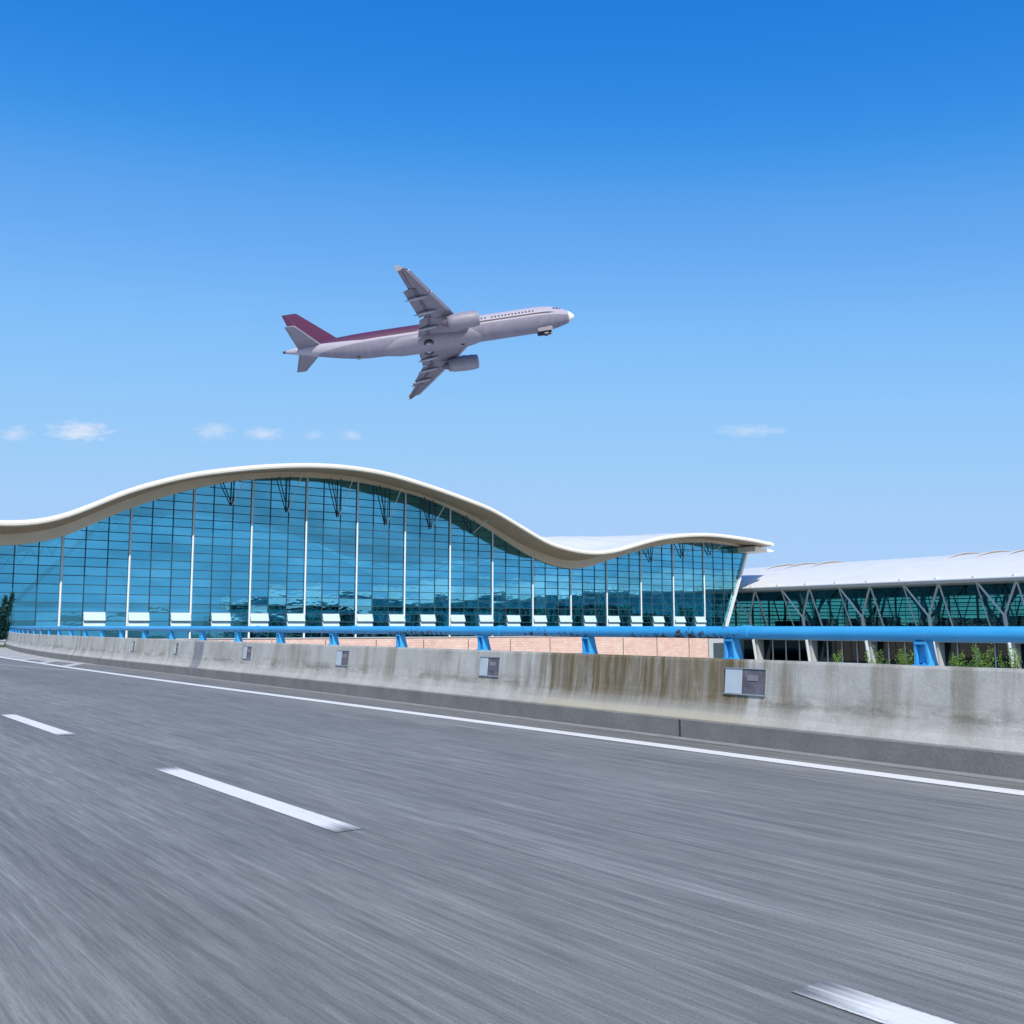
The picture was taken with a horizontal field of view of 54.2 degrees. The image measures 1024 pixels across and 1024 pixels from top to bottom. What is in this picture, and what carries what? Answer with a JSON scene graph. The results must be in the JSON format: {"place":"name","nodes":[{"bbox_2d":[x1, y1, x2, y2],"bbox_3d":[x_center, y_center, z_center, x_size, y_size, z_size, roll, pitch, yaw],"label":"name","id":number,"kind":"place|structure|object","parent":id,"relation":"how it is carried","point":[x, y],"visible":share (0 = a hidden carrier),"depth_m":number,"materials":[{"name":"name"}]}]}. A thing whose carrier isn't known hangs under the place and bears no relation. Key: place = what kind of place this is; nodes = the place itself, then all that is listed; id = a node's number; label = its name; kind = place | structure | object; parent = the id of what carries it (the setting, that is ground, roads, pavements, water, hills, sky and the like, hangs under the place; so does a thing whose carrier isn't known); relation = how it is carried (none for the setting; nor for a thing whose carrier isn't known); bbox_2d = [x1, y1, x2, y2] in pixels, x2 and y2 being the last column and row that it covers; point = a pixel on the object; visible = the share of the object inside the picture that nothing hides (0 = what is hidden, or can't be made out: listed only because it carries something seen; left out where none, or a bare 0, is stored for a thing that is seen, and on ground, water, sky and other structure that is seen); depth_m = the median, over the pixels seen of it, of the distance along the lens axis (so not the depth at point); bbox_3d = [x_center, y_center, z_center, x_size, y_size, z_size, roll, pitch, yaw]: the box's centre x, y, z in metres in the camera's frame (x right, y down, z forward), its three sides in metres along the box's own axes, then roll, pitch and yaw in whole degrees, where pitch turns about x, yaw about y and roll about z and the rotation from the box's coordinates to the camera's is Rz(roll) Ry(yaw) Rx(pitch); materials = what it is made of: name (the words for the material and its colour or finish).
{"place":"outdoors","nodes":[
{"label":"outdoors","id":0,"kind":"place"},
{"bbox_2d":[0,642,96,664],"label":"shoulder","id":1,"kind":"object","parent":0,"point":[10,651],"visible":0.7,"depth_m":41.18},
{"bbox_2d":[0,650,85,671],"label":"worn hatching","id":2,"kind":"object","parent":1,"relation":"on","point":[73,664],"visible":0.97,"depth_m":35.24,"materials":[{"name":"paint"}]},
{"bbox_2d":[282,265,573,399],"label":"airliner","id":3,"kind":"object","parent":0,"point":[440,337],"visible":1,"depth_m":150.53,"materials":[{"name":"paint"}]},
{"bbox_2d":[537,330,551,335],"bbox_3d":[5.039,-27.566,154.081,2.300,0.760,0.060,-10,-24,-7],"label":"landing gear","id":4,"kind":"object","parent":3,"relation":"in","point":[550,331],"depth_m":154.02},
{"bbox_2d":[538,325,552,331],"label":"gear door","id":5,"kind":"structure","parent":3,"relation":"in","point":[550,327],"depth_m":152.89,"materials":[{"name":"white metal"}]},
{"bbox_2d":[0,641,1023,1023],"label":"road","id":6,"kind":"structure","parent":0,"point":[474,873],"depth_m":5.10,"materials":[{"name":"grey asphalt"}]},
{"bbox_2d":[0,714,957,1023],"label":"lane dashes","id":7,"kind":"object","parent":6,"relation":"on","point":[874,1008],"visible":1,"depth_m":3.48,"materials":[{"name":"paint"}]},
{"bbox_2d":[0,656,1023,794],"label":"edge line","id":8,"kind":"object","parent":6,"relation":"on","point":[952,783],"visible":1,"depth_m":10.41,"materials":[{"name":"paint"}]},
{"bbox_2d":[98,665,1023,782],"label":"gutter","id":9,"kind":"object","parent":6,"relation":"on","point":[838,758],"visible":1,"depth_m":11.06,"materials":[{"name":"concrete"}]},
{"bbox_2d":[0,0,1023,568],"label":"sky","id":10,"kind":"structure","parent":0,"point":[782,240],"materials":[{"name":"blue"}]},
{"bbox_2d":[728,549,1023,668],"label":"terminal hall","id":11,"kind":"structure","parent":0,"point":[974,589],"depth_m":131.77,"materials":[{"name":"white metal"}]},
{"label":"ground","id":12,"kind":"structure","parent":0,"visible":0},
{"bbox_2d":[0,592,15,639],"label":"tree","id":13,"kind":"object","parent":12,"relation":"on","point":[5,609],"visible":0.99,"depth_m":61.39,"materials":[{"name":"green plant"}]},
{"bbox_2d":[0,463,773,657],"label":"terminal building","id":14,"kind":"structure","parent":12,"relation":"on","point":[303,544],"depth_m":108.34,"materials":[{"name":"blue glass"}]},
{"bbox_2d":[83,612,105,625],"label":"vent window","id":15,"kind":"structure","parent":14,"relation":"in","point":[89,618],"depth_m":92.98,"materials":[{"name":"white metal"}]},
{"bbox_2d":[128,612,149,625],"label":"vent window","id":16,"kind":"structure","parent":14,"relation":"in","point":[134,618],"depth_m":95.31,"materials":[{"name":"white metal"}]},
{"bbox_2d":[170,612,190,625],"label":"vent window","id":17,"kind":"structure","parent":14,"relation":"in","point":[177,618],"depth_m":97.59,"materials":[{"name":"white metal"}]},
{"bbox_2d":[211,613,230,625],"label":"vent window","id":18,"kind":"structure","parent":14,"relation":"in","point":[218,619],"depth_m":99.90,"materials":[{"name":"white metal"}]},
{"bbox_2d":[250,613,268,625],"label":"vent window","id":19,"kind":"structure","parent":14,"relation":"in","point":[256,619],"depth_m":102.22,"materials":[{"name":"white metal"}]},
{"bbox_2d":[287,613,305,625],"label":"vent window","id":20,"kind":"structure","parent":14,"relation":"in","point":[293,619],"depth_m":104.52,"materials":[{"name":"white metal"}]},
{"bbox_2d":[322,613,339,625],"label":"vent window","id":21,"kind":"structure","parent":14,"relation":"in","point":[328,619],"depth_m":106.79,"materials":[{"name":"white metal"}]},
{"bbox_2d":[356,614,373,625],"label":"vent window","id":22,"kind":"structure","parent":14,"relation":"in","point":[363,619],"depth_m":109.12,"materials":[{"name":"white metal"}]},
{"bbox_2d":[388,614,405,625],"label":"vent window","id":23,"kind":"structure","parent":14,"relation":"in","point":[395,619],"depth_m":111.40,"materials":[{"name":"white metal"}]},
{"bbox_2d":[420,614,435,625],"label":"vent window","id":24,"kind":"structure","parent":14,"relation":"in","point":[426,619],"depth_m":113.70,"materials":[{"name":"white metal"}]},
{"bbox_2d":[450,614,465,625],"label":"vent window","id":25,"kind":"structure","parent":14,"relation":"in","point":[456,620],"depth_m":116.00,"materials":[{"name":"white metal"}]},
{"bbox_2d":[479,615,493,625],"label":"vent window","id":26,"kind":"structure","parent":14,"relation":"in","point":[485,620],"depth_m":118.29,"materials":[{"name":"white metal"}]},
{"bbox_2d":[506,615,520,625],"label":"vent window","id":27,"kind":"structure","parent":14,"relation":"in","point":[513,620],"depth_m":120.62,"materials":[{"name":"white metal"}]},
{"bbox_2d":[534,615,547,625],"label":"vent window","id":28,"kind":"structure","parent":14,"relation":"in","point":[539,620],"depth_m":122.94,"materials":[{"name":"white metal"}]},
{"bbox_2d":[559,615,572,625],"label":"vent window","id":29,"kind":"structure","parent":14,"relation":"in","point":[565,620],"depth_m":125.23,"materials":[{"name":"white metal"}]},
{"bbox_2d":[583,616,596,625],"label":"vent window","id":30,"kind":"structure","parent":14,"relation":"in","point":[589,620],"depth_m":127.53,"materials":[{"name":"white metal"}]},
{"bbox_2d":[608,616,620,625],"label":"vent window","id":31,"kind":"structure","parent":14,"relation":"in","point":[612,620],"depth_m":129.82,"materials":[{"name":"white metal"}]},
{"bbox_2d":[630,616,642,625],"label":"vent window","id":32,"kind":"structure","parent":14,"relation":"in","point":[636,620],"depth_m":132.13,"materials":[{"name":"white metal"}]},
{"bbox_2d":[653,616,664,625],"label":"vent window","id":33,"kind":"structure","parent":14,"relation":"in","point":[658,620],"depth_m":134.44,"materials":[{"name":"white metal"}]},
{"bbox_2d":[675,616,685,625],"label":"vent window","id":34,"kind":"structure","parent":14,"relation":"in","point":[679,620],"depth_m":136.77,"materials":[{"name":"white metal"}]},
{"bbox_2d":[695,616,706,625],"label":"vent window","id":35,"kind":"structure","parent":14,"relation":"in","point":[699,619],"depth_m":139.04,"materials":[{"name":"white metal"}]},
{"bbox_2d":[830,650,843,661],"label":"shrub","id":36,"kind":"object","parent":12,"relation":"on","point":[836,659],"visible":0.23,"depth_m":95.30,"materials":[{"name":"green plant"}]},
{"bbox_2d":[865,645,889,663],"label":"shrub","id":37,"kind":"object","parent":12,"relation":"on","point":[876,661],"visible":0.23,"depth_m":93.01,"materials":[{"name":"green plant"}]},
{"bbox_2d":[896,645,913,664],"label":"shrub","id":38,"kind":"object","parent":12,"relation":"on","point":[904,660],"visible":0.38,"depth_m":91.93,"materials":[{"name":"green plant"}]},
{"bbox_2d":[949,650,969,666],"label":"shrub","id":39,"kind":"object","parent":12,"relation":"on","point":[958,664],"visible":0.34,"depth_m":86.84,"materials":[{"name":"green plant"}]},
{"bbox_2d":[969,643,994,667],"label":"shrub","id":40,"kind":"object","parent":12,"relation":"on","point":[978,663],"visible":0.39,"depth_m":86.35,"materials":[{"name":"green plant"}]},
{"bbox_2d":[997,644,1022,668],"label":"shrub","id":41,"kind":"object","parent":12,"relation":"on","point":[1014,661],"visible":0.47,"depth_m":83.97,"materials":[{"name":"green plant"}]},
{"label":"road deck","id":42,"kind":"structure","parent":0,"visible":0},
{"bbox_2d":[4,630,106,664],"bbox_3d":[-27.699,7.428,57.951,2.992,0.907,58.774,3,-7,-27],"label":"concrete barrier","id":43,"kind":"object","parent":42,"relation":"on","point":[87,649],"visible":0.89,"depth_m":38.32,"materials":[{"name":"grey concrete"}]},
{"bbox_2d":[9,625,1023,665],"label":"guard rail","id":44,"kind":"object","parent":43,"relation":"on","point":[924,651],"visible":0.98,"depth_m":12.00,"materials":[{"name":"blue metal"}]},
{"bbox_2d":[100,637,1023,779],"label":"concrete barrier","id":45,"kind":"object","parent":42,"relation":"on","point":[962,719],"visible":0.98,"depth_m":11.40,"materials":[{"name":"grey concrete"}]}
]}

